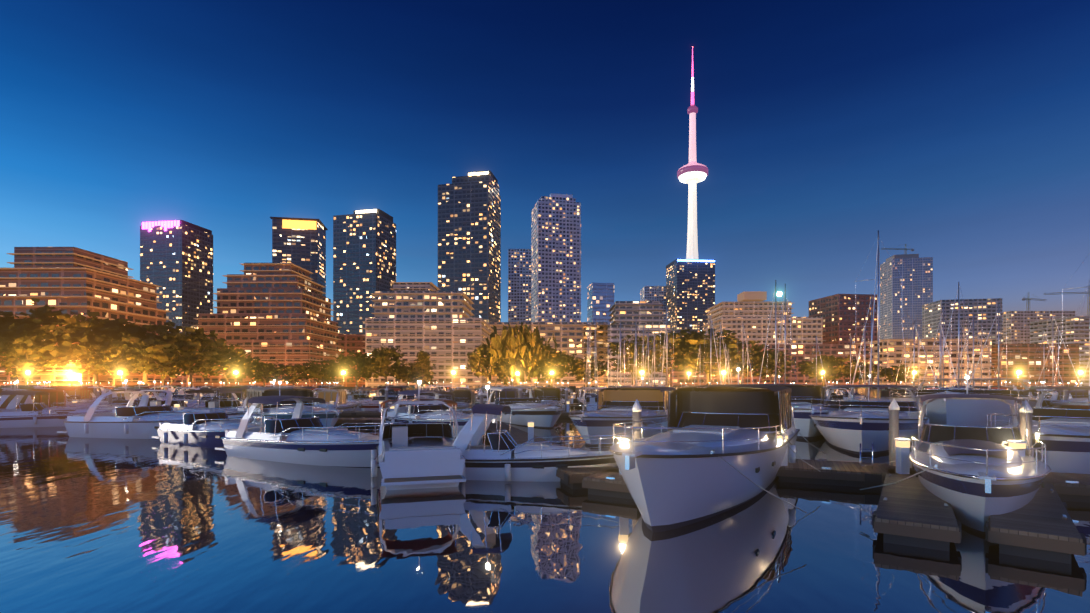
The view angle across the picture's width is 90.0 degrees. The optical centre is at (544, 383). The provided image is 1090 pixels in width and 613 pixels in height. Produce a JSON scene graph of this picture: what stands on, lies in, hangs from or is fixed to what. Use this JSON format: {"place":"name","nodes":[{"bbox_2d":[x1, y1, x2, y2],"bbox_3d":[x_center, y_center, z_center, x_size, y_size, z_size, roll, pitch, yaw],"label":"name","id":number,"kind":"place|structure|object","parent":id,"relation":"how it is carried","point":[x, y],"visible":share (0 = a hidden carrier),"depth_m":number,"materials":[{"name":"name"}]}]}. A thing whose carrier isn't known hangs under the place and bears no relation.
{"place":"outdoors","nodes":[
{"label":"outdoors","id":0,"kind":"place"},
{"bbox_2d":[170,369,185,387],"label":"building","id":1,"kind":"structure","parent":0,"point":[180,381],"depth_m":262.20,"materials":[{"name":"brown brick"}]},
{"bbox_2d":[270,217,327,296],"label":"skyscraper","id":2,"kind":"structure","parent":0,"point":[300,242],"depth_m":413.35,"materials":[{"name":"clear glass"}]},
{"bbox_2d":[338,334,364,386],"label":"building","id":3,"kind":"structure","parent":0,"point":[352,342],"depth_m":301.26,"materials":[{"name":"red brick"}]},
{"bbox_2d":[333,209,395,333],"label":"tower","id":4,"kind":"structure","parent":0,"point":[364,254],"depth_m":387.83,"materials":[{"name":"black glass"}]},
{"bbox_2d":[362,282,493,387],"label":"apartment building","id":5,"kind":"structure","parent":0,"point":[446,331],"depth_m":255.72,"materials":[{"name":"grey concrete"}]},
{"bbox_2d":[438,171,500,321],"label":"tall tower","id":6,"kind":"structure","parent":0,"point":[469,235],"depth_m":366.37,"materials":[{"name":"black glass"}]},
{"bbox_2d":[0,401,1089,612],"bbox_3d":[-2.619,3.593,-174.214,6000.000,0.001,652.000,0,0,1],"label":"water","id":7,"kind":"structure","parent":0,"point":[101,525],"depth_m":11.84,"materials":[{"name":"blue liquid"}]},
{"bbox_2d":[0,380,120,411],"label":"cruiser","id":8,"kind":"object","parent":7,"relation":"on","point":[56,397],"visible":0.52,"depth_m":48.16,"materials":[{"name":"white plastic"}]},
{"bbox_2d":[28,381,105,402],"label":"cruiser","id":9,"kind":"object","parent":7,"relation":"on","point":[69,397],"visible":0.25,"depth_m":64.57,"materials":[{"name":"white plastic"}]},
{"bbox_2d":[0,382,137,427],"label":"cruiser","id":10,"kind":"object","parent":7,"relation":"on","point":[33,415],"visible":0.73,"depth_m":44.47,"materials":[{"name":"white plastic"}]},
{"bbox_2d":[65,383,95,398],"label":"cruiser","id":11,"kind":"object","parent":7,"relation":"on","point":[86,393],"visible":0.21,"depth_m":77.84,"materials":[{"name":"white"}]},
{"bbox_2d":[49,381,161,413],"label":"cruiser","id":12,"kind":"object","parent":7,"relation":"on","point":[125,402],"visible":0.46,"depth_m":51.59,"materials":[{"name":"white plastic"}]},
{"bbox_2d":[57,380,261,438],"bbox_3d":[-25.086,1.896,36.324,14.355,4.253,4.366,0,0,13],"label":"cruiser","id":13,"kind":"object","parent":7,"relation":"on","point":[142,420],"visible":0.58,"depth_m":35.28,"materials":[{"name":"white plastic"}]},
{"bbox_2d":[112,381,221,412],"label":"cruiser","id":14,"kind":"object","parent":7,"relation":"on","point":[169,401],"visible":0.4,"depth_m":49.46,"materials":[{"name":"white plastic"}]},
{"bbox_2d":[172,382,239,403],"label":"cruiser","id":15,"kind":"object","parent":7,"relation":"on","point":[204,398],"visible":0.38,"depth_m":65.74,"materials":[{"name":"white plastic"}]},
{"bbox_2d":[178,389,243,414],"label":"cruiser","id":16,"kind":"object","parent":7,"relation":"on","point":[219,403],"visible":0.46,"depth_m":49.58,"materials":[{"name":"white plastic"}]},
{"bbox_2d":[152,411,274,448],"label":"cruiser","id":17,"kind":"object","parent":7,"relation":"on","point":[203,430],"visible":0.69,"depth_m":30.80,"materials":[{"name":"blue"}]},
{"bbox_2d":[216,387,254,399],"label":"cruiser","id":18,"kind":"object","parent":7,"relation":"on","point":[243,395],"visible":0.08,"depth_m":70.35,"materials":[{"name":"white"}]},
{"bbox_2d":[235,379,342,426],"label":"cruiser","id":19,"kind":"object","parent":7,"relation":"on","point":[285,408],"visible":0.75,"depth_m":43.76,"materials":[{"name":"white plastic"}]},
{"bbox_2d":[215,381,413,466],"bbox_3d":[-10.542,1.962,25.411,11.853,4.121,3.368,0,0,29],"label":"cruiser","id":20,"kind":"object","parent":7,"relation":"on","point":[296,438],"visible":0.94,"depth_m":24.59,"materials":[{"name":"white plastic"}]},
{"bbox_2d":[314,383,359,410],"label":"cruiser","id":21,"kind":"object","parent":7,"relation":"on","point":[329,394],"visible":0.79,"depth_m":61.65,"materials":[{"name":"white"}]},
{"bbox_2d":[333,387,383,410],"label":"cruiser","id":22,"kind":"object","parent":7,"relation":"on","point":[353,396],"visible":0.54,"depth_m":72.60,"materials":[{"name":"white plastic"}]},
{"bbox_2d":[357,382,406,410],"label":"cruiser","id":23,"kind":"object","parent":7,"relation":"on","point":[372,405],"visible":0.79,"depth_m":64.09,"materials":[{"name":"white"}]},
{"bbox_2d":[371,383,408,396],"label":"cruiser","id":24,"kind":"object","parent":7,"relation":"on","point":[391,392],"visible":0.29,"depth_m":90.53,"materials":[{"name":"white"}]},
{"bbox_2d":[371,381,466,489],"bbox_3d":[-5.621,1.958,23.637,3.607,4.130,12.020,0,0,-16],"label":"cruiser","id":25,"kind":"object","parent":7,"relation":"on","point":[428,458],"visible":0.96,"depth_m":18.85,"materials":[{"name":"white plastic"}]},
{"bbox_2d":[384,381,496,437],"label":"cruiser","id":26,"kind":"object","parent":7,"relation":"on","point":[440,412],"visible":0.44,"depth_m":38.94,"materials":[{"name":"white plastic"}]},
{"bbox_2d":[451,389,474,410],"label":"cruiser","id":27,"kind":"object","parent":7,"relation":"on","point":[463,398],"visible":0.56,"depth_m":64.07,"materials":[{"name":"white"}]},
{"bbox_2d":[488,388,518,401],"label":"cruiser","id":28,"kind":"object","parent":7,"relation":"on","point":[509,393],"visible":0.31,"depth_m":60.51,"materials":[{"name":"white"}]},
{"bbox_2d":[485,379,564,427],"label":"cruiser","id":29,"kind":"object","parent":7,"relation":"on","point":[535,410],"visible":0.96,"depth_m":45.38,"materials":[{"name":"white plastic"}]},
{"bbox_2d":[446,385,631,481],"bbox_3d":[-0.496,2.052,20.642,8.446,3.941,2.444,0,0,9],"label":"cruiser","id":30,"kind":"object","parent":7,"relation":"on","point":[504,456],"visible":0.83,"depth_m":20.01,"materials":[{"name":"white plastic"}]},
{"bbox_2d":[5,385,1075,417],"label":"docks","id":31,"kind":"structure","parent":7,"relation":"on","point":[566,413],"depth_m":58.48,"materials":[{"name":"brown wood"}]},
{"bbox_2d":[533,382,561,407],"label":"cruiser","id":32,"kind":"object","parent":7,"relation":"on","point":[546,394],"visible":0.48,"depth_m":65.49,"materials":[{"name":"white"}]},
{"bbox_2d":[583,396,602,410],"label":"cruiser","id":33,"kind":"object","parent":7,"relation":"on","point":[591,400],"visible":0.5,"depth_m":62.72,"materials":[{"name":"white plastic"}]},
{"bbox_2d":[108,390,1089,563],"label":"docks","id":34,"kind":"object","parent":7,"relation":"on","point":[913,511],"visible":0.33,"depth_m":15.59,"materials":[{"name":"brown wood"}]},
{"bbox_2d":[569,377,676,446],"bbox_3d":[5.672,1.776,37.937,5.849,4.494,18.914,0,0,23],"label":"cruiser","id":35,"kind":"object","parent":7,"relation":"on","point":[616,406],"visible":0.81,"depth_m":35.31,"materials":[{"name":"white plastic"}]},
{"bbox_2d":[627,325,644,385],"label":"sailboat","id":36,"kind":"object","parent":7,"relation":"on","point":[635,362],"visible":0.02,"depth_m":75.17,"materials":[{"name":"white metal"}]},
{"bbox_2d":[659,309,676,400],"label":"sailboat","id":37,"kind":"object","parent":7,"relation":"on","point":[666,353],"visible":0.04,"depth_m":75.55,"materials":[{"name":"white"}]},
{"bbox_2d":[701,316,721,384],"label":"sailboat","id":38,"kind":"object","parent":7,"relation":"on","point":[710,321],"visible":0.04,"depth_m":74.27,"materials":[{"name":"white"}]},
{"bbox_2d":[608,368,826,532],"bbox_3d":[6.364,1.682,19.011,5.725,4.682,17.471,0,0,29],"label":"yacht","id":39,"kind":"object","parent":7,"relation":"on","point":[713,450],"visible":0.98,"depth_m":14.71,"materials":[{"name":"white plastic"}]},
{"bbox_2d":[759,280,795,383],"bbox_3d":[27.507,-4.131,65.078,3.283,16.307,12.212,0,0,-1],"label":"sailboat","id":40,"kind":"object","parent":7,"relation":"on","point":[774,292],"visible":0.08,"depth_m":64.93,"materials":[{"name":"white metal"}]},
{"bbox_2d":[774,284,796,383],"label":"sailboat","id":41,"kind":"object","parent":7,"relation":"on","point":[785,294],"visible":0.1,"depth_m":76.08,"materials":[{"name":"white metal"}]},
{"bbox_2d":[751,376,842,439],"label":"cruiser","id":42,"kind":"object","parent":7,"relation":"on","point":[804,397],"visible":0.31,"depth_m":35.10,"materials":[{"name":"white plastic"}]},
{"bbox_2d":[809,375,928,454],"bbox_3d":[20.466,1.717,34.607,6.573,4.612,21.143,0,0,32],"label":"cruiser","id":43,"kind":"object","parent":7,"relation":"on","point":[849,426],"visible":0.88,"depth_m":28.02,"materials":[{"name":"white plastic"}]},
{"bbox_2d":[846,294,894,400],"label":"sailboat","id":44,"kind":"object","parent":7,"relation":"on","point":[863,354],"visible":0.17,"depth_m":74.42,"materials":[{"name":"white"}]},
{"bbox_2d":[847,230,908,400],"bbox_3d":[32.977,-5.468,53.847,6.530,18.982,23.061,0,0,35],"label":"sailboat","id":45,"kind":"object","parent":7,"relation":"on","point":[878,389],"visible":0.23,"depth_m":53.35,"materials":[{"name":"white"}]},
{"bbox_2d":[849,389,906,400],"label":"cruiser","id":46,"kind":"object","parent":7,"relation":"on","point":[884,393],"visible":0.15,"depth_m":59.80,"materials":[{"name":"white"}]},
{"bbox_2d":[892,321,939,391],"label":"sailboat","id":47,"kind":"object","parent":7,"relation":"on","point":[914,358],"visible":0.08,"depth_m":73.80,"materials":[{"name":"white"}]},
{"bbox_2d":[860,376,1051,534],"bbox_3d":[13.574,1.866,18.022,4.469,4.314,15.503,0,0,36],"label":"cruiser","id":48,"kind":"object","parent":7,"relation":"on","point":[976,477],"visible":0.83,"depth_m":14.07,"materials":[{"name":"white plastic"}]},
{"bbox_2d":[933,282,988,389],"bbox_3d":[48.506,-3.905,64.080,2.857,15.855,10.789,0,0,2],"label":"sailboat","id":49,"kind":"object","parent":7,"relation":"on","point":[958,340],"visible":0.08,"depth_m":63.85,"materials":[{"name":"white"}]},
{"bbox_2d":[888,371,1037,426],"bbox_3d":[36.751,1.419,47.877,10.248,5.209,32.444,0,0,41],"label":"cruiser","id":50,"kind":"object","parent":7,"relation":"on","point":[967,412],"visible":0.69,"depth_m":37.08,"materials":[{"name":"white plastic"}]},
{"bbox_2d":[949,315,995,389],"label":"sailboat","id":51,"kind":"object","parent":7,"relation":"on","point":[973,320],"visible":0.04,"depth_m":75.17,"materials":[{"name":"white"}]},
{"bbox_2d":[968,305,1032,388],"bbox_3d":[53.696,-2.615,64.629,3.227,13.275,12.024,0,0,1],"label":"sailboat","id":52,"kind":"object","parent":7,"relation":"on","point":[998,348],"visible":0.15,"depth_m":64.47,"materials":[{"name":"white metal"}]},
{"bbox_2d":[987,386,1089,473],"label":"boat","id":53,"kind":"object","parent":7,"relation":"on","point":[1063,434],"visible":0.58,"depth_m":18.92,"materials":[{"name":"white plastic"}]},
{"bbox_2d":[1019,381,1070,407],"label":"cruiser","id":54,"kind":"object","parent":7,"relation":"on","point":[1046,403],"visible":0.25,"depth_m":52.53,"materials":[{"name":"white plastic"}]},
{"bbox_2d":[1037,383,1088,399],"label":"cruiser","id":55,"kind":"object","parent":7,"relation":"on","point":[1073,392],"visible":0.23,"depth_m":60.41,"materials":[{"name":"white plastic"}]},
{"bbox_2d":[1046,253,1089,408],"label":"sailboat","id":56,"kind":"object","parent":7,"relation":"on","point":[1078,403],"visible":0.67,"depth_m":45.76,"materials":[{"name":"white"}]},
{"bbox_2d":[0,0,1089,339],"label":"sky","id":57,"kind":"structure","parent":0,"point":[957,132],"materials":[{"name":"blue"}]},
{"bbox_2d":[531,193,580,321],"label":"skyscraper","id":58,"kind":"structure","parent":0,"point":[555,257],"depth_m":425.43,"materials":[{"name":"grey"}]},
{"bbox_2d":[179,387,1008,394],"bbox_3d":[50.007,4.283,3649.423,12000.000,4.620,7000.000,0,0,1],"label":"quay land","id":59,"kind":"structure","parent":0,"point":[578,389],"depth_m":196.52,"materials":[{"name":"grey concrete"}]},
{"bbox_2d":[0,311,55,367],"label":"round tree","id":60,"kind":"object","parent":59,"relation":"on","point":[5,318],"visible":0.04,"depth_m":170.84,"materials":[{"name":"green plant"}]},
{"bbox_2d":[0,334,69,384],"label":"round tree","id":61,"kind":"object","parent":59,"relation":"on","point":[17,347],"visible":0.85,"depth_m":161.66,"materials":[{"name":"green plant"}]},
{"bbox_2d":[0,298,93,362],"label":"round tree","id":62,"kind":"object","parent":59,"relation":"on","point":[29,328],"visible":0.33,"depth_m":166.63,"materials":[{"name":"green plant"}]},
{"bbox_2d":[0,247,174,388],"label":"building","id":63,"kind":"structure","parent":59,"relation":"on","point":[72,281],"depth_m":181.19,"materials":[{"name":"brown concrete"}]},
{"bbox_2d":[29,312,155,388],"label":"round tree","id":64,"kind":"object","parent":59,"relation":"on","point":[76,330],"visible":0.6,"depth_m":163.04,"materials":[{"name":"green plant"}]},
{"bbox_2d":[70,339,144,386],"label":"round tree","id":65,"kind":"object","parent":59,"relation":"on","point":[127,362],"visible":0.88,"depth_m":160.92,"materials":[{"name":"green plant"}]},
{"bbox_2d":[81,321,191,384],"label":"round tree","id":66,"kind":"object","parent":59,"relation":"on","point":[134,341],"visible":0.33,"depth_m":166.62,"materials":[{"name":"green plant"}]},
{"bbox_2d":[132,342,200,388],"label":"round tree","id":67,"kind":"object","parent":59,"relation":"on","point":[172,371],"visible":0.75,"depth_m":162.69,"materials":[{"name":"green plant"}]},
{"bbox_2d":[140,220,212,335],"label":"skyscraper","id":68,"kind":"structure","parent":59,"relation":"on","point":[176,260],"depth_m":384.82,"materials":[{"name":"black glass"}]},
{"bbox_2d":[146,326,239,389],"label":"round tree","id":69,"kind":"object","parent":59,"relation":"on","point":[199,341],"visible":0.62,"depth_m":166.42,"materials":[{"name":"green plant"}]},
{"bbox_2d":[187,343,263,385],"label":"round tree","id":70,"kind":"object","parent":59,"relation":"on","point":[232,361],"visible":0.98,"depth_m":165.28,"materials":[{"name":"green plant"}]},
{"bbox_2d":[245,360,286,385],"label":"round tree","id":71,"kind":"object","parent":59,"relation":"on","point":[262,372],"visible":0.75,"depth_m":172.79,"materials":[{"name":"green plant"}]},
{"bbox_2d":[186,263,346,387],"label":"building","id":72,"kind":"structure","parent":59,"relation":"on","point":[274,313],"depth_m":244.30,"materials":[{"name":"concrete"}]},
{"bbox_2d":[271,364,319,385],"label":"round tree","id":73,"kind":"object","parent":59,"relation":"on","point":[293,371],"visible":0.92,"depth_m":175.15,"materials":[{"name":"green plant"}]},
{"bbox_2d":[295,359,343,384],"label":"round tree","id":74,"kind":"object","parent":59,"relation":"on","point":[326,373],"visible":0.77,"depth_m":179.87,"materials":[{"name":"green plant"}]},
{"bbox_2d":[328,351,379,389],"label":"round tree","id":75,"kind":"object","parent":59,"relation":"on","point":[348,360],"visible":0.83,"depth_m":179.28,"materials":[{"name":"green plant"}]},
{"bbox_2d":[361,344,407,384],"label":"round tree","id":76,"kind":"object","parent":59,"relation":"on","point":[381,359],"visible":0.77,"depth_m":176.86,"materials":[{"name":"green plant"}]},
{"bbox_2d":[384,362,418,385],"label":"round tree","id":77,"kind":"object","parent":59,"relation":"on","point":[410,371],"visible":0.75,"depth_m":179.37,"materials":[{"name":"green plant"}]},
{"bbox_2d":[408,350,436,389],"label":"conifer tree","id":78,"kind":"object","parent":59,"relation":"on","point":[423,373],"visible":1,"depth_m":175.34,"materials":[{"name":"green plant"}]},
{"bbox_2d":[465,341,509,384],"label":"round tree","id":79,"kind":"object","parent":59,"relation":"on","point":[479,358],"visible":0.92,"depth_m":174.15,"materials":[{"name":"green plant"}]},
{"bbox_2d":[475,321,559,387],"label":"willow tree","id":80,"kind":"object","parent":59,"relation":"on","point":[520,348],"visible":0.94,"depth_m":175.45,"materials":[{"name":"green plant"}]},
{"bbox_2d":[508,249,530,321],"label":"slim tower","id":81,"kind":"structure","parent":59,"relation":"on","point":[519,285],"depth_m":520.15,"materials":[{"name":"blue"}]},
{"bbox_2d":[487,322,607,386],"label":"building","id":82,"kind":"structure","parent":59,"relation":"on","point":[567,335],"depth_m":299.60,"materials":[{"name":"brown"}]},
{"bbox_2d":[530,348,579,386],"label":"round tree","id":83,"kind":"object","parent":59,"relation":"on","point":[563,359],"visible":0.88,"depth_m":178.19,"materials":[{"name":"green plant"}]},
{"bbox_2d":[565,357,613,389],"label":"round tree","id":84,"kind":"object","parent":59,"relation":"on","point":[582,374],"visible":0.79,"depth_m":183.27,"materials":[{"name":"green plant"}]},
{"bbox_2d":[587,282,613,324],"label":"high-rise building","id":85,"kind":"structure","parent":59,"relation":"on","point":[600,299],"depth_m":459.35,"materials":[{"name":"blue glass"}]},
{"bbox_2d":[580,301,672,386],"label":"building","id":86,"kind":"structure","parent":59,"relation":"on","point":[631,315],"depth_m":299.32,"materials":[{"name":"grey concrete"}]},
{"bbox_2d":[605,335,672,384],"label":"round tree","id":87,"kind":"object","parent":59,"relation":"on","point":[629,351],"visible":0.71,"depth_m":177.97,"materials":[{"name":"green plant"}]},
{"bbox_2d":[631,329,708,386],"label":"round tree","id":88,"kind":"object","parent":59,"relation":"on","point":[678,359],"visible":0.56,"depth_m":181.10,"materials":[{"name":"green plant"}]},
{"bbox_2d":[666,259,715,337],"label":"building","id":89,"kind":"structure","parent":59,"relation":"on","point":[690,291],"depth_m":597.90,"materials":[{"name":"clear glass"}]},
{"bbox_2d":[669,328,751,384],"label":"round tree","id":90,"kind":"object","parent":59,"relation":"on","point":[696,338],"visible":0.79,"depth_m":179.34,"materials":[{"name":"green plant"}]},
{"bbox_2d":[715,340,780,383],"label":"round tree","id":91,"kind":"object","parent":59,"relation":"on","point":[734,354],"visible":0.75,"depth_m":176.28,"materials":[{"name":"green plant"}]},
{"bbox_2d":[702,301,825,343],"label":"building","id":92,"kind":"structure","parent":59,"relation":"on","point":[753,318],"depth_m":328.11,"materials":[{"name":"grey concrete"}]},
{"bbox_2d":[737,291,781,301],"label":"rooftop mechanical penthouse","id":93,"kind":"object","parent":92,"relation":"on","point":[751,296],"visible":0.94,"depth_m":337.04,"materials":[{"name":"beige concrete"}]},
{"bbox_2d":[744,348,797,383],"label":"round tree","id":94,"kind":"object","parent":59,"relation":"on","point":[768,369],"visible":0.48,"depth_m":178.15,"materials":[{"name":"green plant"}]},
{"bbox_2d":[795,353,863,385],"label":"round tree","id":95,"kind":"object","parent":59,"relation":"on","point":[808,368],"visible":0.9,"depth_m":175.74,"materials":[{"name":"green plant"}]},
{"bbox_2d":[838,360,883,384],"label":"round tree","id":96,"kind":"object","parent":59,"relation":"on","point":[858,377],"visible":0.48,"depth_m":177.46,"materials":[{"name":"green plant"}]},
{"bbox_2d":[879,364,922,384],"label":"round tree","id":97,"kind":"object","parent":59,"relation":"on","point":[895,372],"visible":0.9,"depth_m":182.24,"materials":[{"name":"green plant"}]},
{"bbox_2d":[880,244,932,339],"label":"skyscraper","id":98,"kind":"structure","parent":59,"relation":"on","point":[907,293],"depth_m":715.49,"materials":[{"name":"glass"}]},
{"bbox_2d":[853,339,995,386],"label":"lowrise building","id":99,"kind":"structure","parent":59,"relation":"on","point":[894,349],"depth_m":281.94,"materials":[{"name":"grey"}]},
{"bbox_2d":[992,344,1083,386],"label":"lowrise building","id":100,"kind":"structure","parent":59,"relation":"on","point":[1027,352],"depth_m":286.22,"materials":[{"name":"beige concrete"}]},
{"bbox_2d":[1002,311,1074,343],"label":"construction building","id":101,"kind":"structure","parent":59,"relation":"on","point":[1018,323],"depth_m":513.63,"materials":[{"name":"grey"}]},
{"bbox_2d":[1022,286,1089,315],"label":"tower cranes","id":102,"kind":"object","parent":59,"relation":"on","point":[1026,299],"visible":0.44,"depth_m":555.74,"materials":[{"name":"grey metal"}]},
{"bbox_2d":[1030,316,1089,385],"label":"building","id":103,"kind":"structure","parent":59,"relation":"on","point":[1080,336],"depth_m":396.98,"materials":[{"name":"brown"}]},
{"bbox_2d":[640,286,665,324],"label":"white building","id":104,"kind":"structure","parent":0,"point":[652,293],"depth_m":638.05,"materials":[{"name":"grey"}]},
{"bbox_2d":[677,46,707,258],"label":"communications tower","id":105,"kind":"structure","parent":0,"point":[692,173],"depth_m":890.73,"materials":[{"name":"grey concrete"}]},
{"bbox_2d":[670,344,869,386],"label":"building","id":106,"kind":"structure","parent":0,"point":[799,354],"depth_m":297.91,"materials":[{"name":"beige concrete"}]},
{"bbox_2d":[809,294,876,343],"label":"building","id":107,"kind":"structure","parent":0,"point":[844,315],"depth_m":347.63,"materials":[{"name":"red brick"}]},
{"bbox_2d":[922,298,1001,344],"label":"building","id":108,"kind":"structure","parent":0,"point":[983,312],"depth_m":456.12,"materials":[{"name":"grey concrete"}]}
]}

